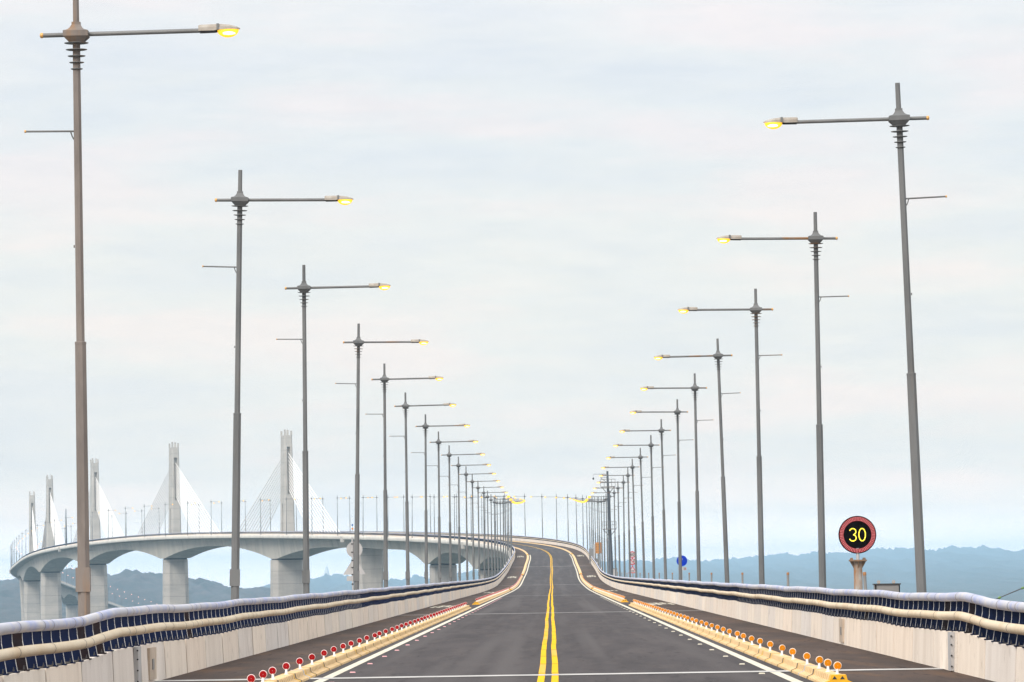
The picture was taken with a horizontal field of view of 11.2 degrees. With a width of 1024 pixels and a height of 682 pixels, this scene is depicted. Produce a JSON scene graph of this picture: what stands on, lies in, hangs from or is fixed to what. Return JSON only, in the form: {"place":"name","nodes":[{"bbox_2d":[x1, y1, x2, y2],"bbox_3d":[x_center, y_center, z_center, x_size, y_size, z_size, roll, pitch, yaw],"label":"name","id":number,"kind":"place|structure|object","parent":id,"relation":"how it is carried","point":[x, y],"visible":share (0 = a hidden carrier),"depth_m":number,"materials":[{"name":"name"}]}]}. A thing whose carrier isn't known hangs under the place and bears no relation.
{"place":"outdoors","nodes":[
{"label":"outdoors","id":0,"kind":"place"},
{"bbox_2d":[0,568,269,622],"bbox_3d":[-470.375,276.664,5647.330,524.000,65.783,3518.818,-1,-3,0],"label":"hills","id":1,"kind":"structure","parent":0,"point":[148,586],"depth_m":5922.83,"materials":[{"name":"blue"}]},
{"bbox_2d":[247,674,255,681],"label":"reflector post","id":2,"kind":"object","parent":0,"point":[251,678],"visible":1,"depth_m":83.76,"materials":[{"name":"red plastic"}]},
{"bbox_2d":[259,670,266,681],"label":"reflector post","id":3,"kind":"object","parent":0,"point":[262,674],"visible":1,"depth_m":87.26,"materials":[{"name":"red plastic"}]},
{"bbox_2d":[262,569,478,592],"bbox_3d":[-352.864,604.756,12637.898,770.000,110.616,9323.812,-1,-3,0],"label":"hills","id":4,"kind":"structure","parent":0,"point":[325,583],"depth_m":13901.50,"materials":[{"name":"blue"}]},
{"bbox_2d":[0,0,1023,587],"label":"sky","id":5,"kind":"structure","parent":0,"point":[539,190],"materials":[{"name":"white"}]},
{"bbox_2d":[304,540,813,681],"bbox_3d":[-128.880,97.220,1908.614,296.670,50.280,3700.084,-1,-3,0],"label":"road","id":6,"kind":"structure","parent":0,"point":[596,633],"depth_m":137.66,"materials":[{"name":"asphalt"}]},
{"bbox_2d":[267,673,301,681],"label":"barrier block","id":7,"kind":"structure","parent":6,"relation":"on","point":[289,677],"depth_m":93.93,"materials":[{"name":"beige concrete"}]},
{"bbox_2d":[268,667,276,679],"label":"reflector post","id":8,"kind":"object","parent":7,"relation":"on","point":[272,671],"visible":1,"depth_m":90.55,"materials":[{"name":"red plastic"}]},
{"bbox_2d":[282,662,289,674],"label":"reflector post","id":9,"kind":"object","parent":7,"relation":"on","point":[286,666],"visible":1,"depth_m":95.05,"materials":[{"name":"red plastic"}]},
{"bbox_2d":[288,667,316,681],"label":"barrier block","id":10,"kind":"structure","parent":6,"relation":"on","point":[304,674],"depth_m":99.02,"materials":[{"name":"beige concrete"}]},
{"bbox_2d":[296,658,302,668],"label":"reflector post","id":11,"kind":"object","parent":10,"relation":"on","point":[299,661],"visible":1,"depth_m":100.34,"materials":[{"name":"red plastic"}]},
{"bbox_2d":[301,662,329,675],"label":"barrier block","id":12,"kind":"structure","parent":6,"relation":"on","point":[318,668],"depth_m":105.32,"materials":[{"name":"beige concrete"}]},
{"bbox_2d":[315,657,340,669],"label":"barrier block","id":13,"kind":"structure","parent":6,"relation":"on","point":[331,663],"depth_m":111.10,"materials":[{"name":"beige concrete"}]},
{"bbox_2d":[326,653,351,664],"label":"barrier block","id":14,"kind":"structure","parent":6,"relation":"on","point":[342,658],"depth_m":117.12,"materials":[{"name":"beige concrete"}]},
{"bbox_2d":[339,649,360,659],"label":"barrier block","id":15,"kind":"structure","parent":6,"relation":"on","point":[353,654],"depth_m":123.20,"materials":[{"name":"beige concrete"}]},
{"bbox_2d":[348,646,369,655],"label":"barrier block","id":16,"kind":"structure","parent":6,"relation":"on","point":[362,650],"depth_m":129.54,"materials":[{"name":"beige concrete"}]},
{"bbox_2d":[358,643,377,652],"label":"barrier block","id":17,"kind":"structure","parent":6,"relation":"on","point":[370,647],"depth_m":135.32,"materials":[{"name":"beige concrete"}]},
{"bbox_2d":[368,640,384,648],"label":"barrier block","id":18,"kind":"structure","parent":6,"relation":"on","point":[378,644],"depth_m":141.34,"materials":[{"name":"beige concrete"}]},
{"bbox_2d":[375,637,391,645],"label":"barrier block","id":19,"kind":"structure","parent":6,"relation":"on","point":[385,641],"depth_m":147.59,"materials":[{"name":"beige concrete"}]},
{"bbox_2d":[382,635,397,642],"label":"barrier block","id":20,"kind":"structure","parent":6,"relation":"on","point":[392,638],"depth_m":153.32,"materials":[{"name":"beige concrete"}]},
{"bbox_2d":[388,633,403,639],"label":"barrier block","id":21,"kind":"structure","parent":6,"relation":"on","point":[398,636],"depth_m":159.66,"materials":[{"name":"beige concrete"}]},
{"bbox_2d":[393,630,408,637],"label":"barrier block","id":22,"kind":"structure","parent":6,"relation":"on","point":[403,633],"depth_m":165.75,"materials":[{"name":"beige concrete"}]},
{"bbox_2d":[518,544,558,681],"bbox_3d":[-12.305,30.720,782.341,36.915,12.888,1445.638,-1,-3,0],"label":"double centre line","id":23,"kind":"object","parent":6,"relation":"on","point":[542,669],"visible":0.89,"depth_m":137.90,"materials":[{"name":"yellow paint"}]},
{"bbox_2d":[154,548,942,681],"bbox_3d":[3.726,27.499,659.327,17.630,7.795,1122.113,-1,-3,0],"label":"expansion joint strip","id":24,"kind":"object","parent":6,"relation":"on","point":[558,674],"visible":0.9,"depth_m":99.36,"materials":[{"name":"metal"}]},
{"bbox_2d":[314,554,801,681],"bbox_3d":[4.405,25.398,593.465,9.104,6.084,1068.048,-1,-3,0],"label":"road edge line","id":25,"kind":"object","parent":6,"relation":"on","point":[748,660],"visible":0.98,"depth_m":135.49,"materials":[{"name":"white paint"}]},
{"bbox_2d":[689,625,703,631],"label":"barrier block","id":26,"kind":"structure","parent":6,"relation":"on","point":[693,628],"depth_m":168.25,"materials":[{"name":"beige concrete"}]},
{"bbox_2d":[694,627,709,634],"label":"barrier block","id":27,"kind":"structure","parent":6,"relation":"on","point":[699,630],"depth_m":162.13,"materials":[{"name":"beige concrete"}]},
{"bbox_2d":[700,629,714,636],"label":"barrier block","id":28,"kind":"structure","parent":6,"relation":"on","point":[705,632],"depth_m":156.07,"materials":[{"name":"beige concrete"}]},
{"bbox_2d":[705,631,721,639],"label":"barrier block","id":29,"kind":"structure","parent":6,"relation":"on","point":[711,634],"depth_m":149.56,"materials":[{"name":"beige concrete"}]},
{"bbox_2d":[712,633,728,641],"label":"barrier block","id":30,"kind":"structure","parent":6,"relation":"on","point":[717,637],"depth_m":143.55,"materials":[{"name":"beige concrete"}]},
{"bbox_2d":[719,636,738,644],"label":"barrier block","id":31,"kind":"object","parent":6,"relation":"on","point":[725,640],"depth_m":137.66,"materials":[{"name":"beige concrete"}]},
{"bbox_2d":[726,639,746,648],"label":"barrier block","id":32,"kind":"object","parent":6,"relation":"on","point":[733,643],"depth_m":131.55,"materials":[{"name":"beige concrete"}]},
{"bbox_2d":[735,642,755,652],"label":"barrier block","id":33,"kind":"object","parent":6,"relation":"on","point":[742,647],"depth_m":125.81,"materials":[{"name":"beige concrete"}]},
{"bbox_2d":[744,645,766,656],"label":"barrier block","id":34,"kind":"object","parent":6,"relation":"on","point":[752,650],"depth_m":119.75,"materials":[{"name":"beige concrete"}]},
{"bbox_2d":[754,649,778,660],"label":"barrier block","id":35,"kind":"object","parent":6,"relation":"on","point":[762,654],"depth_m":113.35,"materials":[{"name":"beige concrete"}]},
{"bbox_2d":[765,653,791,665],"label":"barrier block","id":36,"kind":"object","parent":6,"relation":"on","point":[775,659],"depth_m":107.36,"materials":[{"name":"beige concrete"}]},
{"bbox_2d":[777,658,805,670],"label":"barrier block","id":37,"kind":"structure","parent":6,"relation":"on","point":[789,664],"depth_m":101.26,"materials":[{"name":"beige concrete"}]},
{"bbox_2d":[791,663,824,677],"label":"barrier block","id":38,"kind":"structure","parent":6,"relation":"on","point":[804,670],"depth_m":95.29,"materials":[{"name":"beige concrete"}]},
{"bbox_2d":[803,652,810,663],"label":"reflector post","id":39,"kind":"object","parent":38,"relation":"on","point":[806,656],"visible":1,"depth_m":96.89,"materials":[{"name":"orange plastic"}]},
{"bbox_2d":[816,656,822,668],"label":"reflector post","id":40,"kind":"object","parent":38,"relation":"on","point":[819,660],"visible":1,"depth_m":92.58,"materials":[{"name":"orange plastic"}]},
{"bbox_2d":[807,669,850,681],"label":"barrier block","id":41,"kind":"structure","parent":6,"relation":"on","point":[819,675],"depth_m":88.09,"materials":[{"name":"beige concrete"}]},
{"bbox_2d":[824,659,831,671],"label":"reflector post","id":42,"kind":"object","parent":41,"relation":"on","point":[827,663],"visible":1,"depth_m":89.59,"materials":[{"name":"orange plastic"}]},
{"bbox_2d":[833,662,841,673],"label":"reflector post","id":43,"kind":"object","parent":41,"relation":"on","point":[837,666],"visible":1,"depth_m":86.79,"materials":[{"name":"orange plastic"}]},
{"bbox_2d":[601,545,1023,600],"bbox_3d":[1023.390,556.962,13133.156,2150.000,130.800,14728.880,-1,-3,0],"label":"hills","id":44,"kind":"structure","parent":0,"point":[988,572],"depth_m":12910.00,"materials":[{"name":"blue"}]},
{"label":"sea","id":45,"kind":"structure","parent":0,"visible":0},
{"bbox_2d":[9,429,603,620],"bbox_3d":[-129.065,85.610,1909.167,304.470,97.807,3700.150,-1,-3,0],"label":"cable stayed bridge","id":46,"kind":"structure","parent":45,"relation":"in","point":[45,592],"depth_m":1904.66,"materials":[{"name":"concrete"}]},
{"bbox_2d":[65,513,66,545],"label":"service mast","id":47,"kind":"object","parent":46,"relation":"on","point":[66,529],"visible":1,"depth_m":2128.34,"materials":[{"name":"metal"}]},
{"bbox_2d":[24,0,239,616],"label":"lamp post","id":48,"kind":"object","parent":46,"relation":"on","point":[75,34],"visible":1,"depth_m":94.30,"materials":[{"name":"grey metal"}]},
{"bbox_2d":[0,531,514,681],"bbox_3d":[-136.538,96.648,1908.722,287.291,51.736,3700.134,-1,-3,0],"label":"parapet","id":49,"kind":"structure","parent":46,"relation":"on","point":[149,643],"depth_m":110.79,"materials":[{"name":"concrete"}]},
{"bbox_2d":[202,170,352,599],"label":"lamp post","id":50,"kind":"object","parent":46,"relation":"on","point":[239,200],"visible":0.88,"depth_m":136.26,"materials":[{"name":"metal"}]},
{"bbox_2d":[276,265,390,593],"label":"lamp post","id":51,"kind":"object","parent":46,"relation":"on","point":[303,288],"visible":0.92,"depth_m":178.22,"materials":[{"name":"metal"}]},
{"bbox_2d":[163,548,526,681],"bbox_3d":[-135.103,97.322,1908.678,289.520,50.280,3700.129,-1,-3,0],"label":"road shoulder","id":52,"kind":"object","parent":46,"relation":"on","point":[254,665],"visible":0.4,"depth_m":143.91},
{"bbox_2d":[343,537,364,589],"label":"sign backs","id":53,"kind":"object","parent":46,"relation":"on","point":[350,552],"visible":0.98,"depth_m":220.86,"materials":[{"name":"metal"}]},
{"bbox_2d":[335,324,428,589],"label":"lamp post","id":54,"kind":"object","parent":46,"relation":"on","point":[358,342],"visible":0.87,"depth_m":220.18,"materials":[{"name":"metal"}]},
{"bbox_2d":[371,363,442,587],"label":"lamp post","id":55,"kind":"object","parent":46,"relation":"on","point":[384,379],"visible":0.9,"depth_m":262.12,"materials":[{"name":"metal"}]},
{"bbox_2d":[389,392,455,584],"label":"lamp post","id":56,"kind":"object","parent":46,"relation":"on","point":[405,406],"visible":0.93,"depth_m":304.09,"materials":[{"name":"metal"}]},
{"bbox_2d":[411,414,469,583],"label":"lamp post","id":57,"kind":"object","parent":46,"relation":"on","point":[425,426],"visible":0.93,"depth_m":346.05,"materials":[{"name":"metal"}]},
{"bbox_2d":[427,431,477,582],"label":"lamp post","id":58,"kind":"object","parent":46,"relation":"on","point":[438,441],"visible":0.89,"depth_m":387.99,"materials":[{"name":"metal"}]},
{"bbox_2d":[441,445,484,581],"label":"lamp post","id":59,"kind":"object","parent":46,"relation":"on","point":[449,454],"visible":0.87,"depth_m":429.94,"materials":[{"name":"metal"}]},
{"bbox_2d":[451,457,490,580],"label":"lamp post","id":60,"kind":"object","parent":46,"relation":"on","point":[458,465],"visible":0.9,"depth_m":471.89,"materials":[{"name":"metal"}]},
{"bbox_2d":[459,466,495,579],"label":"lamp post","id":61,"kind":"object","parent":46,"relation":"on","point":[466,474],"visible":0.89,"depth_m":513.86,"materials":[{"name":"metal"}]},
{"bbox_2d":[467,474,499,579],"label":"lamp post","id":62,"kind":"object","parent":46,"relation":"on","point":[473,572],"visible":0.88,"depth_m":555.83,"materials":[{"name":"metal"}]},
{"bbox_2d":[473,482,503,578],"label":"lamp post","id":63,"kind":"object","parent":46,"relation":"on","point":[477,487],"visible":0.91,"depth_m":597.77,"materials":[{"name":"metal"}]},
{"bbox_2d":[480,486,507,578],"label":"lamp post","id":64,"kind":"object","parent":46,"relation":"on","point":[484,572],"visible":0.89,"depth_m":639.82,"materials":[{"name":"metal"}]},
{"bbox_2d":[486,491,509,577],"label":"lamp post","id":65,"kind":"object","parent":46,"relation":"on","point":[487,496],"visible":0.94,"depth_m":681.76,"materials":[{"name":"metal"}]},
{"bbox_2d":[485,498,511,576],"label":"lamp post","id":66,"kind":"object","parent":46,"relation":"on","point":[490,499],"visible":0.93,"depth_m":723.62,"materials":[{"name":"metal"}]},
{"bbox_2d":[493,497,513,575],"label":"lamp post","id":67,"kind":"object","parent":46,"relation":"on","point":[494,501],"visible":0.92,"depth_m":765.59,"materials":[{"name":"metal"}]},
{"bbox_2d":[492,502,515,573],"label":"lamp post","id":68,"kind":"object","parent":46,"relation":"on","point":[497,539],"visible":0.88,"depth_m":807.54,"materials":[{"name":"metal"}]},
{"bbox_2d":[498,498,517,570],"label":"lamp post","id":69,"kind":"object","parent":46,"relation":"on","point":[500,503],"visible":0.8,"depth_m":849.55,"materials":[{"name":"metal"}]},
{"bbox_2d":[502,502,519,567],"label":"lamp post","id":70,"kind":"object","parent":46,"relation":"on","point":[503,535],"visible":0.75,"depth_m":891.53,"materials":[{"name":"metal"}]},
{"bbox_2d":[501,498,521,565],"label":"lamp post","id":71,"kind":"object","parent":46,"relation":"on","point":[505,503],"visible":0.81,"depth_m":933.58,"materials":[{"name":"metal"}]},
{"bbox_2d":[506,502,522,562],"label":"lamp post","id":72,"kind":"object","parent":46,"relation":"on","point":[507,534],"visible":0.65,"depth_m":975.45,"materials":[{"name":"metal"}]},
{"bbox_2d":[508,498,523,558],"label":"lamp post","id":73,"kind":"object","parent":46,"relation":"on","point":[508,530],"visible":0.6,"depth_m":1017.47,"materials":[{"name":"metal"}]},
{"bbox_2d":[510,498,524,557],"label":"lamp post","id":74,"kind":"object","parent":46,"relation":"on","point":[510,527],"visible":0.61,"depth_m":1059.49,"materials":[{"name":"metal"}]},
{"bbox_2d":[511,497,524,555],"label":"lamp post","id":75,"kind":"object","parent":46,"relation":"on","point":[511,524],"visible":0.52,"depth_m":1101.44,"materials":[{"name":"metal"}]},
{"bbox_2d":[502,540,581,574],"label":"barrier blocks","id":76,"kind":"structure","parent":46,"relation":"on","point":[527,560],"depth_m":1098.37,"materials":[{"name":"beige concrete"}]},
{"bbox_2d":[61,531,1023,681],"bbox_3d":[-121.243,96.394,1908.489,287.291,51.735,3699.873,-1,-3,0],"label":"parapet","id":77,"kind":"structure","parent":46,"relation":"on","point":[975,635],"depth_m":118.98,"materials":[{"name":"concrete"}]},
{"bbox_2d":[569,495,584,546],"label":"lamp post","id":78,"kind":"object","parent":46,"relation":"on","point":[582,498],"visible":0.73,"depth_m":1163.47,"materials":[{"name":"metal"}]},
{"bbox_2d":[576,497,592,548],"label":"lamp post","id":79,"kind":"object","parent":46,"relation":"on","point":[591,523],"visible":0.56,"depth_m":1037.20,"materials":[{"name":"metal"}]},
{"bbox_2d":[580,497,598,565],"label":"lamp post","id":80,"kind":"object","parent":46,"relation":"on","point":[597,531],"visible":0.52,"depth_m":911.24,"materials":[{"name":"metal"}]},
{"bbox_2d":[581,497,600,568],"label":"lamp post","id":81,"kind":"object","parent":46,"relation":"on","point":[599,538],"visible":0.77,"depth_m":869.13,"materials":[{"name":"metal"}]},
{"bbox_2d":[583,497,602,570],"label":"lamp post","id":82,"kind":"object","parent":46,"relation":"on","point":[601,501],"visible":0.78,"depth_m":827.23,"materials":[{"name":"metal"}]},
{"bbox_2d":[589,544,596,563],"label":"equipment cabinet","id":83,"kind":"object","parent":46,"relation":"on","point":[592,552],"visible":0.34,"depth_m":983.81,"materials":[{"name":"metal"}]},
{"bbox_2d":[584,497,605,572],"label":"lamp post","id":84,"kind":"object","parent":46,"relation":"on","point":[604,537],"visible":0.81,"depth_m":785.22,"materials":[{"name":"metal"}]},
{"bbox_2d":[585,497,608,573],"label":"lamp post","id":85,"kind":"object","parent":46,"relation":"on","point":[606,532],"visible":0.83,"depth_m":743.38,"materials":[{"name":"metal"}]},
{"bbox_2d":[595,542,600,558],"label":"orange board","id":86,"kind":"object","parent":46,"relation":"on","point":[597,547],"visible":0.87,"depth_m":898.47,"materials":[{"name":"brown"}]},
{"bbox_2d":[592,471,616,574],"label":"camera mast","id":87,"kind":"object","parent":46,"relation":"on","point":[609,534],"visible":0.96,"depth_m":689.31,"materials":[{"name":"metal"}]},
{"bbox_2d":[591,487,621,575],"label":"lamp post","id":88,"kind":"object","parent":46,"relation":"on","point":[614,492],"visible":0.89,"depth_m":659.42,"materials":[{"name":"metal"}]},
{"bbox_2d":[593,481,625,576],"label":"lamp post","id":89,"kind":"object","parent":46,"relation":"on","point":[617,487],"visible":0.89,"depth_m":617.41,"materials":[{"name":"metal"}]},
{"bbox_2d":[597,476,626,576],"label":"lamp post","id":90,"kind":"object","parent":46,"relation":"on","point":[623,482],"visible":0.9,"depth_m":575.48,"materials":[{"name":"metal"}]},
{"bbox_2d":[599,468,633,577],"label":"lamp post","id":91,"kind":"object","parent":46,"relation":"on","point":[627,475],"visible":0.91,"depth_m":533.52,"materials":[{"name":"metal"}]},
{"bbox_2d":[601,459,640,577],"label":"lamp post","id":92,"kind":"object","parent":46,"relation":"on","point":[632,466],"visible":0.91,"depth_m":491.59,"materials":[{"name":"metal"}]},
{"bbox_2d":[606,448,647,577],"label":"lamp post","id":93,"kind":"object","parent":46,"relation":"on","point":[640,456],"visible":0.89,"depth_m":449.63,"materials":[{"name":"metal"}]},
{"bbox_2d":[631,551,634,577],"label":"traffic sign stack","id":94,"kind":"object","parent":46,"relation":"on","point":[632,562],"visible":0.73,"depth_m":540.43,"materials":[{"name":"metal"}]},
{"bbox_2d":[613,435,659,578],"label":"lamp post","id":95,"kind":"object","parent":46,"relation":"on","point":[650,445],"visible":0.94,"depth_m":407.68,"materials":[{"name":"metal"}]},
{"bbox_2d":[619,419,670,579],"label":"lamp post","id":96,"kind":"object","parent":46,"relation":"on","point":[661,430],"visible":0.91,"depth_m":365.71,"materials":[{"name":"metal"}]},
{"bbox_2d":[630,399,692,579],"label":"lamp post","id":97,"kind":"object","parent":46,"relation":"on","point":[677,411],"visible":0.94,"depth_m":323.77,"materials":[{"name":"metal"}]},
{"bbox_2d":[640,373,706,580],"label":"lamp post","id":98,"kind":"object","parent":46,"relation":"on","point":[694,387],"visible":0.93,"depth_m":281.81,"materials":[{"name":"metal"}]},
{"bbox_2d":[676,555,686,579],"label":"round blue sign","id":99,"kind":"object","parent":46,"relation":"on","point":[684,560],"visible":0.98,"depth_m":324.84,"materials":[{"name":"metal"}]},
{"bbox_2d":[654,338,740,582],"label":"lamp post","id":100,"kind":"object","parent":46,"relation":"on","point":[717,355],"visible":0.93,"depth_m":239.83,"materials":[{"name":"metal"}]},
{"bbox_2d":[678,289,781,583],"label":"lamp post","id":101,"kind":"object","parent":46,"relation":"on","point":[755,309],"visible":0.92,"depth_m":197.88,"materials":[{"name":"metal"}]},
{"bbox_2d":[490,539,994,681],"bbox_3d":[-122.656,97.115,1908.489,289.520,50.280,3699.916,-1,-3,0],"label":"road shoulder","id":102,"kind":"object","parent":46,"relation":"on","point":[847,657],"visible":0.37,"depth_m":126.68},
{"bbox_2d":[430,555,671,607],"bbox_3d":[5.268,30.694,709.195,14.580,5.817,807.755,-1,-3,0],"label":"shoulder markings","id":103,"kind":"object","parent":102,"relation":"on","point":[515,577],"visible":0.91,"depth_m":321.73,"materials":[{"name":"white paint"}]},
{"bbox_2d":[716,212,848,587],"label":"lamp post","id":104,"kind":"object","parent":46,"relation":"on","point":[815,238],"visible":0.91,"depth_m":155.92,"materials":[{"name":"metal"}]},
{"bbox_2d":[763,83,946,592],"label":"lamp post","id":105,"kind":"object","parent":46,"relation":"on","point":[899,119],"visible":0.91,"depth_m":113.96,"materials":[{"name":"metal"}]},
{"bbox_2d":[838,516,875,589],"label":"speed limit sign","id":106,"kind":"object","parent":46,"relation":"on","point":[856,535],"visible":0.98,"depth_m":135.81,"materials":[{"name":"metal"}]},
{"bbox_2d":[863,572,866,589],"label":"bollard","id":107,"kind":"object","parent":46,"relation":"on","point":[864,581],"visible":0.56,"depth_m":134.36,"materials":[{"name":"plastic"}]},
{"bbox_2d":[872,580,900,591],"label":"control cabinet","id":108,"kind":"object","parent":46,"relation":"on","point":[894,586],"visible":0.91,"depth_m":124.58,"materials":[{"name":"grey"}]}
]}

